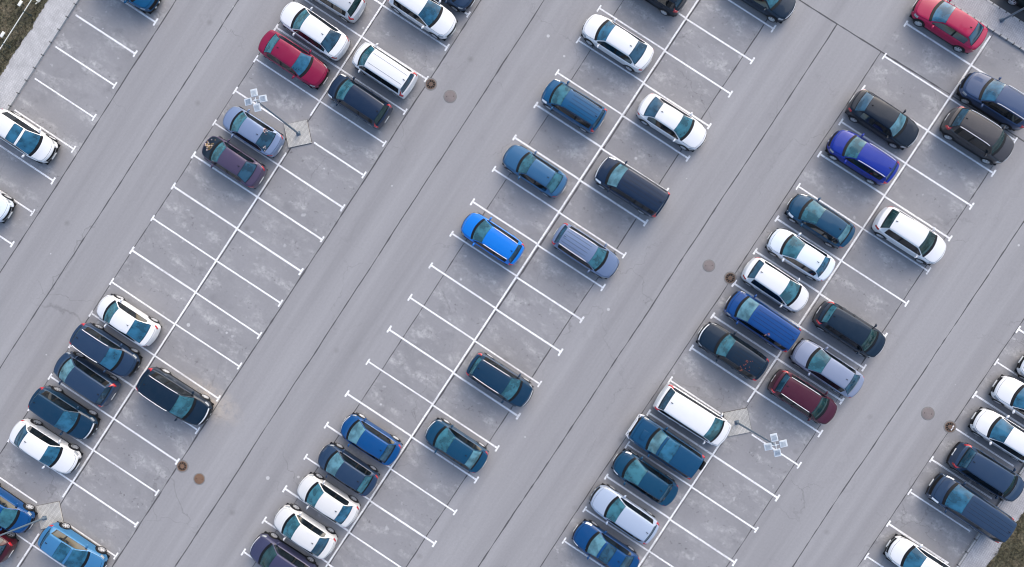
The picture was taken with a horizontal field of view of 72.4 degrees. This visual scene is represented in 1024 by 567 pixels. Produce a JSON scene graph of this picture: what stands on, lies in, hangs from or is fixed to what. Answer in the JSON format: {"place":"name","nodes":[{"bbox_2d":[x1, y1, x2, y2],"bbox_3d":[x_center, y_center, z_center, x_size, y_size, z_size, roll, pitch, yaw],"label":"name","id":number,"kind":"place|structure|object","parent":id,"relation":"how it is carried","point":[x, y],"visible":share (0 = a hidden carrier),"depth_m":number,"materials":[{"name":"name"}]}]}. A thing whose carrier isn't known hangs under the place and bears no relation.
{"place":"outdoors","nodes":[
{"label":"outdoors","id":0,"kind":"place"},
{"bbox_2d":[0,0,74,108],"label":"pavement","id":1,"kind":"structure","parent":0,"point":[35,41],"depth_m":46.19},
{"bbox_2d":[0,0,1023,566],"bbox_3d":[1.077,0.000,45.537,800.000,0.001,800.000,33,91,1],"label":"ground","id":2,"kind":"structure","parent":0,"point":[654,250],"depth_m":45.59,"materials":[{"name":"grey asphalt"}]},
{"bbox_2d":[0,192,15,222],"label":"parked car","id":3,"kind":"object","parent":2,"relation":"on","point":[7,205],"visible":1,"depth_m":45.62,"materials":[{"name":"paint"}]},
{"bbox_2d":[0,527,18,562],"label":"parked car","id":4,"kind":"object","parent":2,"relation":"on","point":[9,543],"visible":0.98,"depth_m":45.49,"materials":[{"name":"paint"}]},
{"bbox_2d":[0,483,37,533],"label":"parked car","id":5,"kind":"object","parent":2,"relation":"on","point":[15,512],"visible":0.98,"depth_m":45.38,"materials":[{"name":"blue paint"}]},
{"bbox_2d":[0,0,47,75],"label":"verge","id":6,"kind":"structure","parent":2,"relation":"on","point":[9,3],"depth_m":46.21,"materials":[{"name":"green plant"}]},
{"bbox_2d":[0,0,35,57],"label":"wire fence","id":7,"kind":"object","parent":6,"relation":"on","point":[17,25],"visible":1,"depth_m":45.60,"materials":[{"name":"grey metal"}]},
{"bbox_2d":[0,109,60,164],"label":"parked car","id":8,"kind":"object","parent":2,"relation":"on","point":[24,136],"visible":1,"depth_m":45.19,"materials":[{"name":"white paint"}]},
{"bbox_2d":[6,0,78,109],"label":"kerb","id":9,"kind":"structure","parent":2,"relation":"on","point":[37,62],"depth_m":46.19,"materials":[{"name":"concrete"}]},
{"bbox_2d":[9,418,83,473],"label":"parked car","id":10,"kind":"object","parent":2,"relation":"on","point":[37,440],"visible":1,"depth_m":45.27,"materials":[{"name":"white paint"}]},
{"bbox_2d":[36,502,63,528],"bbox_3d":[-30.543,15.329,46.285,1.550,0.160,1.550,-12,90,1],"label":"lamp pad","id":11,"kind":"object","parent":2,"relation":"on","point":[52,512],"visible":0.95,"depth_m":46.20,"materials":[{"name":"grey concrete"}]},
{"bbox_2d":[0,516,46,535],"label":"lamp post","id":12,"kind":"object","parent":11,"relation":"on","point":[42,518],"visible":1,"depth_m":44.59,"materials":[{"name":"white metal"}]},
{"bbox_2d":[28,385,100,439],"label":"parked car","id":13,"kind":"object","parent":2,"relation":"on","point":[58,408],"visible":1,"depth_m":45.06,"materials":[{"name":"paint"}]},
{"bbox_2d":[38,521,109,566],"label":"parked car","id":14,"kind":"object","parent":2,"relation":"on","point":[64,543],"visible":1,"depth_m":45.14,"materials":[{"name":"paint"}]},
{"bbox_2d":[0,0,157,246],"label":"bay markings","id":15,"kind":"object","parent":2,"relation":"on","point":[99,75],"visible":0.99,"depth_m":46.25,"materials":[{"name":"paint"}]},
{"bbox_2d":[53,351,120,406],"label":"parked car","id":16,"kind":"object","parent":2,"relation":"on","point":[78,372],"visible":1,"depth_m":44.93,"materials":[{"name":"paint"}]},
{"bbox_2d":[69,322,142,376],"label":"parked car","id":17,"kind":"object","parent":2,"relation":"on","point":[96,343],"visible":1,"depth_m":44.97,"materials":[{"name":"paint"}]},
{"bbox_2d":[97,294,161,345],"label":"parked car","id":18,"kind":"object","parent":2,"relation":"on","point":[120,314],"visible":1,"depth_m":45.08,"materials":[{"name":"white paint"}]},
{"bbox_2d":[124,0,160,13],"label":"parked car","id":19,"kind":"object","parent":2,"relation":"on","point":[148,6],"visible":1,"depth_m":45.22,"materials":[{"name":"paint"}]},
{"bbox_2d":[136,367,213,424],"bbox_3d":[-21.846,7.354,45.189,4.999,1.780,2.342,33,91,1],"label":"parked car","id":20,"kind":"object","parent":2,"relation":"on","point":[165,390],"visible":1,"depth_m":44.78,"materials":[{"name":"paint"}]},
{"bbox_2d":[176,460,188,472],"bbox_3d":[-21.715,12.038,46.064,0.840,0.038,0.840,7,90,1],"label":"drain grate","id":21,"kind":"object","parent":2,"relation":"on","point":[183,467],"visible":1,"depth_m":46.06,"materials":[{"name":"metal"}]},
{"bbox_2d":[193,473,204,484],"bbox_3d":[-20.588,12.861,46.036,0.800,0.026,0.800,27,91,1],"label":"manhole cover","id":22,"kind":"object","parent":2,"relation":"on","point":[199,478],"visible":1,"depth_m":46.03,"materials":[{"name":"metal"}]},
{"bbox_2d":[202,136,267,188],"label":"parked car","id":23,"kind":"object","parent":2,"relation":"on","point":[233,161],"visible":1,"depth_m":44.90,"materials":[{"name":"paint"}]},
{"bbox_2d":[0,0,470,566],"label":"bay markings","id":24,"kind":"object","parent":2,"relation":"on","point":[220,262],"visible":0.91,"depth_m":46.01,"materials":[{"name":"paint"}]},
{"bbox_2d":[223,106,285,157],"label":"parked car","id":25,"kind":"object","parent":2,"relation":"on","point":[242,124],"visible":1,"depth_m":44.87,"materials":[{"name":"paint"}]},
{"bbox_2d":[250,531,318,566],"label":"parked car","id":26,"kind":"object","parent":2,"relation":"on","point":[269,549],"visible":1,"depth_m":44.83,"materials":[{"name":"paint"}]},
{"bbox_2d":[258,30,329,89],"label":"parked car","id":27,"kind":"object","parent":2,"relation":"on","point":[296,60],"visible":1,"depth_m":44.85,"materials":[{"name":"paint"}]},
{"bbox_2d":[284,120,311,147],"bbox_3d":[-14.047,-9.810,45.895,1.550,0.160,1.550,-12,90,1],"label":"lamp pad","id":28,"kind":"object","parent":2,"relation":"on","point":[295,140],"visible":1,"depth_m":45.81,"materials":[{"name":"grey concrete"}]},
{"bbox_2d":[244,88,300,135],"bbox_3d":[-14.041,-10.105,42.148,1.151,7.332,1.151,33,91,1],"label":"lamp post","id":29,"kind":"object","parent":28,"relation":"on","point":[256,106],"visible":1,"depth_m":38.54,"materials":[{"name":"white metal"}]},
{"bbox_2d":[274,503,337,558],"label":"parked car","id":30,"kind":"object","parent":2,"relation":"on","point":[295,524],"visible":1,"depth_m":44.81,"materials":[{"name":"paint"}]},
{"bbox_2d":[280,2,350,60],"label":"parked car","id":31,"kind":"object","parent":2,"relation":"on","point":[325,38],"visible":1,"depth_m":44.79,"materials":[{"name":"white paint"}]},
{"bbox_2d":[297,472,360,527],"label":"parked car","id":32,"kind":"object","parent":2,"relation":"on","point":[318,492],"visible":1,"depth_m":44.77,"materials":[{"name":"paint"}]},
{"bbox_2d":[311,0,365,23],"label":"parked car","id":33,"kind":"object","parent":2,"relation":"on","point":[351,11],"visible":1,"depth_m":44.75,"materials":[{"name":"paint"}]},
{"bbox_2d":[318,442,379,495],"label":"parked car","id":34,"kind":"object","parent":2,"relation":"on","point":[342,465],"visible":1,"depth_m":44.71,"materials":[{"name":"paint"}]},
{"bbox_2d":[328,74,392,129],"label":"parked car","id":35,"kind":"object","parent":2,"relation":"on","point":[373,110],"visible":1,"depth_m":44.37,"materials":[{"name":"blue paint"}]},
{"bbox_2d":[341,412,402,465],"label":"parked car","id":36,"kind":"object","parent":2,"relation":"on","point":[360,431],"visible":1,"depth_m":44.64,"materials":[{"name":"blue paint"}]},
{"bbox_2d":[352,42,417,98],"bbox_3d":[-8.241,-13.787,44.872,4.335,1.770,2.282,34,91,1],"label":"parked van","id":37,"kind":"object","parent":2,"relation":"on","point":[394,76],"visible":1,"depth_m":44.17,"materials":[{"name":"white paint"}]},
{"bbox_2d":[388,0,457,40],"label":"parked car","id":38,"kind":"object","parent":2,"relation":"on","point":[435,19],"visible":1,"depth_m":44.64,"materials":[{"name":"white paint"}]},
{"bbox_2d":[424,78,436,90],"bbox_3d":[-5.300,-13.017,45.676,0.840,0.038,0.840,-9,90,1],"label":"drain grate","id":39,"kind":"object","parent":2,"relation":"on","point":[431,85],"visible":1,"depth_m":45.67,"materials":[{"name":"metal"}]},
{"bbox_2d":[443,90,456,102],"bbox_3d":[-4.037,-12.211,45.645,0.880,0.026,0.880,20,90,1],"label":"manhole cover","id":40,"kind":"object","parent":2,"relation":"on","point":[450,96],"visible":1,"depth_m":45.64,"materials":[{"name":"metal"}]},
{"bbox_2d":[425,417,488,472],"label":"parked car","id":41,"kind":"object","parent":2,"relation":"on","point":[447,438],"visible":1,"depth_m":44.54,"materials":[{"name":"paint"}]},
{"bbox_2d":[442,0,474,12],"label":"parked car","id":42,"kind":"object","parent":2,"relation":"on","point":[463,6],"visible":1,"depth_m":44.84,"materials":[{"name":"paint"}]},
{"bbox_2d":[461,213,524,265],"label":"parked car","id":43,"kind":"object","parent":2,"relation":"on","point":[499,243],"visible":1,"depth_m":44.30,"materials":[{"name":"paint"}]},
{"bbox_2d":[466,352,533,406],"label":"parked car","id":44,"kind":"object","parent":2,"relation":"on","point":[490,373],"visible":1,"depth_m":44.27,"materials":[{"name":"paint"}]},
{"bbox_2d":[241,0,776,566],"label":"bay markings","id":45,"kind":"object","parent":2,"relation":"on","point":[519,272],"visible":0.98,"depth_m":45.54,"materials":[{"name":"paint"}]},
{"bbox_2d":[0,0,1023,566],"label":"pavement joints","id":46,"kind":"object","parent":2,"relation":"on","point":[516,280],"visible":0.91,"depth_m":45.57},
{"bbox_2d":[502,145,567,198],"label":"parked car","id":47,"kind":"object","parent":2,"relation":"on","point":[547,179],"visible":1,"depth_m":44.45,"materials":[{"name":"paint"}]},
{"bbox_2d":[541,79,606,133],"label":"parked car","id":48,"kind":"object","parent":2,"relation":"on","point":[583,112],"visible":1,"depth_m":44.13,"materials":[{"name":"paint"}]},
{"bbox_2d":[551,223,618,278],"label":"parked car","id":49,"kind":"object","parent":2,"relation":"on","point":[593,256],"visible":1,"depth_m":44.25,"materials":[{"name":"paint"}]},
{"bbox_2d":[571,519,639,566],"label":"parked car","id":50,"kind":"object","parent":2,"relation":"on","point":[599,544],"visible":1,"depth_m":44.36,"materials":[{"name":"paint"}]},
{"bbox_2d":[581,14,653,72],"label":"parked car","id":51,"kind":"object","parent":2,"relation":"on","point":[629,51],"visible":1,"depth_m":44.33,"materials":[{"name":"white paint"}]},
{"bbox_2d":[589,483,658,543],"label":"parked car","id":52,"kind":"object","parent":2,"relation":"on","point":[612,505],"visible":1,"depth_m":44.16,"materials":[{"name":"paint"}]},
{"bbox_2d":[594,157,669,217],"bbox_3d":[7.584,-6.184,44.483,4.885,1.800,2.361,33,91,1],"label":"parked car","id":53,"kind":"object","parent":2,"relation":"on","point":[641,193],"visible":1,"depth_m":43.75,"materials":[{"name":"black paint"}]},
{"bbox_2d":[611,449,677,505],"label":"parked car","id":54,"kind":"object","parent":2,"relation":"on","point":[641,475],"visible":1,"depth_m":44.25,"materials":[{"name":"paint"}]},
{"bbox_2d":[625,414,705,479],"bbox_3d":[9.813,10.410,44.424,5.085,1.813,2.322,34,91,1],"label":"parked car","id":55,"kind":"object","parent":2,"relation":"on","point":[680,456],"visible":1,"depth_m":43.87,"materials":[{"name":"paint"}]},
{"bbox_2d":[645,0,686,16],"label":"parked car","id":56,"kind":"object","parent":2,"relation":"on","point":[672,8],"visible":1,"depth_m":44.26,"materials":[{"name":"black paint"}]},
{"bbox_2d":[636,93,706,151],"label":"parked car","id":57,"kind":"object","parent":2,"relation":"on","point":[683,130],"visible":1,"depth_m":44.30,"materials":[{"name":"white paint"}]},
{"bbox_2d":[653,383,730,446],"bbox_3d":[11.535,8.428,44.400,5.035,1.780,2.361,33,91,1],"label":"parked car","id":58,"kind":"object","parent":2,"relation":"on","point":[681,408],"visible":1,"depth_m":43.66,"materials":[{"name":"white paint"}]},
{"bbox_2d":[703,259,714,271],"bbox_3d":[12.742,-1.147,45.248,0.820,0.026,0.820,20,90,1],"label":"manhole cover","id":59,"kind":"object","parent":2,"relation":"on","point":[708,266],"visible":1,"depth_m":45.24,"materials":[{"name":"metal"}]},
{"bbox_2d":[724,272,736,283],"bbox_3d":[14.108,-0.357,45.217,0.840,0.038,0.840,-9,90,1],"label":"drain grate","id":60,"kind":"object","parent":2,"relation":"on","point":[728,277],"visible":1,"depth_m":45.21,"materials":[{"name":"metal"}]},
{"bbox_2d":[696,322,768,380],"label":"parked car","id":61,"kind":"object","parent":2,"relation":"on","point":[721,344],"visible":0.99,"depth_m":44.05,"materials":[{"name":"paint"}]},
{"bbox_2d":[723,408,750,435],"bbox_3d":[14.567,8.965,45.218,1.550,0.160,1.550,-12,90,1],"label":"lamp pad","id":62,"kind":"object","parent":2,"relation":"on","point":[740,415],"visible":0.68,"depth_m":45.14,"materials":[{"name":"grey concrete"}]},
{"bbox_2d":[735,420,787,456],"bbox_3d":[14.369,8.755,41.476,1.151,7.332,1.151,33,91,1],"label":"lamp post","id":63,"kind":"object","parent":62,"relation":"on","point":[774,438],"visible":1,"depth_m":37.86,"materials":[{"name":"white metal"}]},
{"bbox_2d":[723,291,800,351],"bbox_3d":[15.834,2.351,44.318,4.835,1.740,2.302,34,91,1],"label":"parked car","id":64,"kind":"object","parent":2,"relation":"on","point":[755,316],"visible":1,"depth_m":43.59,"materials":[{"name":"paint"}]},
{"bbox_2d":[741,0,795,23],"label":"parked car","id":65,"kind":"object","parent":2,"relation":"on","point":[779,11],"visible":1,"depth_m":44.30,"materials":[{"name":"paint"}]},
{"bbox_2d":[740,257,808,312],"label":"parked car","id":66,"kind":"object","parent":2,"relation":"on","point":[782,289],"visible":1,"depth_m":43.98,"materials":[{"name":"white paint"}]},
{"bbox_2d":[562,20,1017,566],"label":"bay markings","id":67,"kind":"object","parent":2,"relation":"on","point":[793,322],"visible":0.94,"depth_m":45.11,"materials":[{"name":"paint"}]},
{"bbox_2d":[765,228,834,281],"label":"parked car","id":68,"kind":"object","parent":2,"relation":"on","point":[806,258],"visible":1,"depth_m":44.06,"materials":[{"name":"paint"}]},
{"bbox_2d":[767,369,836,424],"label":"parked car","id":69,"kind":"object","parent":2,"relation":"on","point":[807,399],"visible":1,"depth_m":43.81,"materials":[{"name":"red paint"}]},
{"bbox_2d":[784,194,854,248],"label":"parked car","id":70,"kind":"object","parent":2,"relation":"on","point":[827,226],"visible":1,"depth_m":44.00,"materials":[{"name":"paint"}]},
{"bbox_2d":[789,338,863,397],"bbox_3d":[19.996,5.366,44.350,4.835,1.480,2.263,34,91,1],"label":"parked car","id":71,"kind":"object","parent":2,"relation":"on","point":[825,367],"visible":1,"depth_m":44.01,"materials":[{"name":"silver paint"}]},
{"bbox_2d":[812,301,885,357],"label":"parked car","id":72,"kind":"object","parent":2,"relation":"on","point":[855,333],"visible":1,"depth_m":43.73,"materials":[{"name":"paint"}]},
{"bbox_2d":[825,130,899,185],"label":"parked car","id":73,"kind":"object","parent":2,"relation":"on","point":[869,162],"visible":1,"depth_m":43.83,"materials":[{"name":"paint"}]},
{"bbox_2d":[845,89,918,149],"bbox_3d":[23.575,-10.390,44.265,4.835,1.480,2.282,34,91,1],"label":"parked car","id":74,"kind":"object","parent":2,"relation":"on","point":[893,126],"visible":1,"depth_m":43.97,"materials":[{"name":"black paint"}]},
{"bbox_2d":[871,206,945,265],"bbox_3d":[25.245,-3.011,44.156,4.835,1.620,2.322,33,91,1],"label":"parked car","id":75,"kind":"object","parent":2,"relation":"on","point":[919,242],"visible":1,"depth_m":43.83,"materials":[{"name":"white paint"}]},
{"bbox_2d":[883,534,950,566],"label":"parked car","id":76,"kind":"object","parent":2,"relation":"on","point":[902,551],"visible":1,"depth_m":43.96,"materials":[{"name":"white paint"}]},
{"bbox_2d":[921,407,934,419],"bbox_3d":[26.715,8.349,44.918,0.880,0.026,0.880,31,91,1],"label":"manhole cover","id":77,"kind":"object","parent":2,"relation":"on","point":[927,413],"visible":1,"depth_m":44.91,"materials":[{"name":"metal"}]},
{"bbox_2d":[864,326,1023,566],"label":"bay markings","id":78,"kind":"object","parent":2,"relation":"on","point":[959,477],"visible":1,"depth_m":44.87,"materials":[{"name":"paint"}]},
{"bbox_2d":[909,0,987,53],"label":"parked car","id":79,"kind":"object","parent":2,"relation":"on","point":[958,29],"visible":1,"depth_m":43.85,"materials":[{"name":"red paint"}]},
{"bbox_2d":[943,420,956,432],"bbox_3d":[28.111,9.202,44.886,0.840,0.038,0.840,7,90,1],"label":"drain grate","id":80,"kind":"object","parent":2,"relation":"on","point":[947,425],"visible":1,"depth_m":44.88,"materials":[{"name":"metal"}]},
{"bbox_2d":[925,472,1016,542],"bbox_3d":[28.818,14.088,43.941,5.235,1.880,2.381,34,91,1],"label":"parked van","id":81,"kind":"object","parent":2,"relation":"on","point":[975,511],"visible":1,"depth_m":43.26,"materials":[{"name":"paint"}]},
{"bbox_2d":[939,106,1013,165],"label":"parked car","id":82,"kind":"object","parent":2,"relation":"on","point":[986,141],"visible":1,"depth_m":43.62,"materials":[{"name":"brown paint"}]},
{"bbox_2d":[946,0,1023,51],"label":"kerb","id":83,"kind":"structure","parent":2,"relation":"on","point":[1004,37],"depth_m":44.72,"materials":[{"name":"concrete"}]},
{"bbox_2d":[946,442,1023,501],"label":"parked car","id":84,"kind":"object","parent":2,"relation":"on","point":[995,478],"visible":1,"depth_m":43.47,"materials":[{"name":"paint"}]},
{"bbox_2d":[955,465,1023,566],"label":"kerb","id":85,"kind":"structure","parent":2,"relation":"on","point":[975,539],"depth_m":44.74,"materials":[{"name":"concrete"}]},
{"bbox_2d":[956,72,1023,130],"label":"parked car","id":86,"kind":"object","parent":2,"relation":"on","point":[999,102],"visible":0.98,"depth_m":43.71,"materials":[{"name":"paint"}]},
{"bbox_2d":[968,407,1023,462],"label":"parked car","id":87,"kind":"object","parent":2,"relation":"on","point":[1000,432],"visible":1,"depth_m":43.81,"materials":[{"name":"white paint"}]},
{"bbox_2d":[986,0,1023,23],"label":"kerb","id":88,"kind":"structure","parent":2,"relation":"on","point":[1003,10],"depth_m":44.69,"materials":[{"name":"concrete"}]},
{"bbox_2d":[986,513,1023,566],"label":"verge","id":89,"kind":"structure","parent":2,"relation":"on","point":[1011,545],"depth_m":44.67,"materials":[{"name":"green plant"}]},
{"bbox_2d":[988,374,1023,418],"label":"parked car","id":90,"kind":"object","parent":2,"relation":"on","point":[1007,391],"visible":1,"depth_m":43.94,"materials":[{"name":"white paint"}]},
{"bbox_2d":[1014,355,1023,379],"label":"parked car","id":91,"kind":"object","parent":2,"relation":"on","point":[1019,369],"visible":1,"depth_m":44.26,"materials":[{"name":"white paint"}]},
{"bbox_2d":[951,0,1023,47],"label":"pavement","id":92,"kind":"structure","parent":0,"point":[991,15],"depth_m":44.71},
{"bbox_2d":[999,7,1023,22],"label":"lamp post","id":93,"kind":"object","parent":92,"relation":"on","point":[1001,20],"visible":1,"depth_m":43.90,"materials":[{"name":"white metal"}]},
{"bbox_2d":[960,471,1023,566],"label":"pavement","id":94,"kind":"structure","parent":0,"point":[983,550],"depth_m":44.72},
{"bbox_2d":[990,0,1023,21],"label":"road","id":95,"kind":"structure","parent":0,"point":[1006,6],"depth_m":44.80,"materials":[{"name":"grey asphalt"}]},
{"bbox_2d":[1007,0,1023,8],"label":"parked car","id":96,"kind":"object","parent":95,"relation":"on","point":[1019,3],"visible":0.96,"depth_m":44.35,"materials":[{"name":"paint"}]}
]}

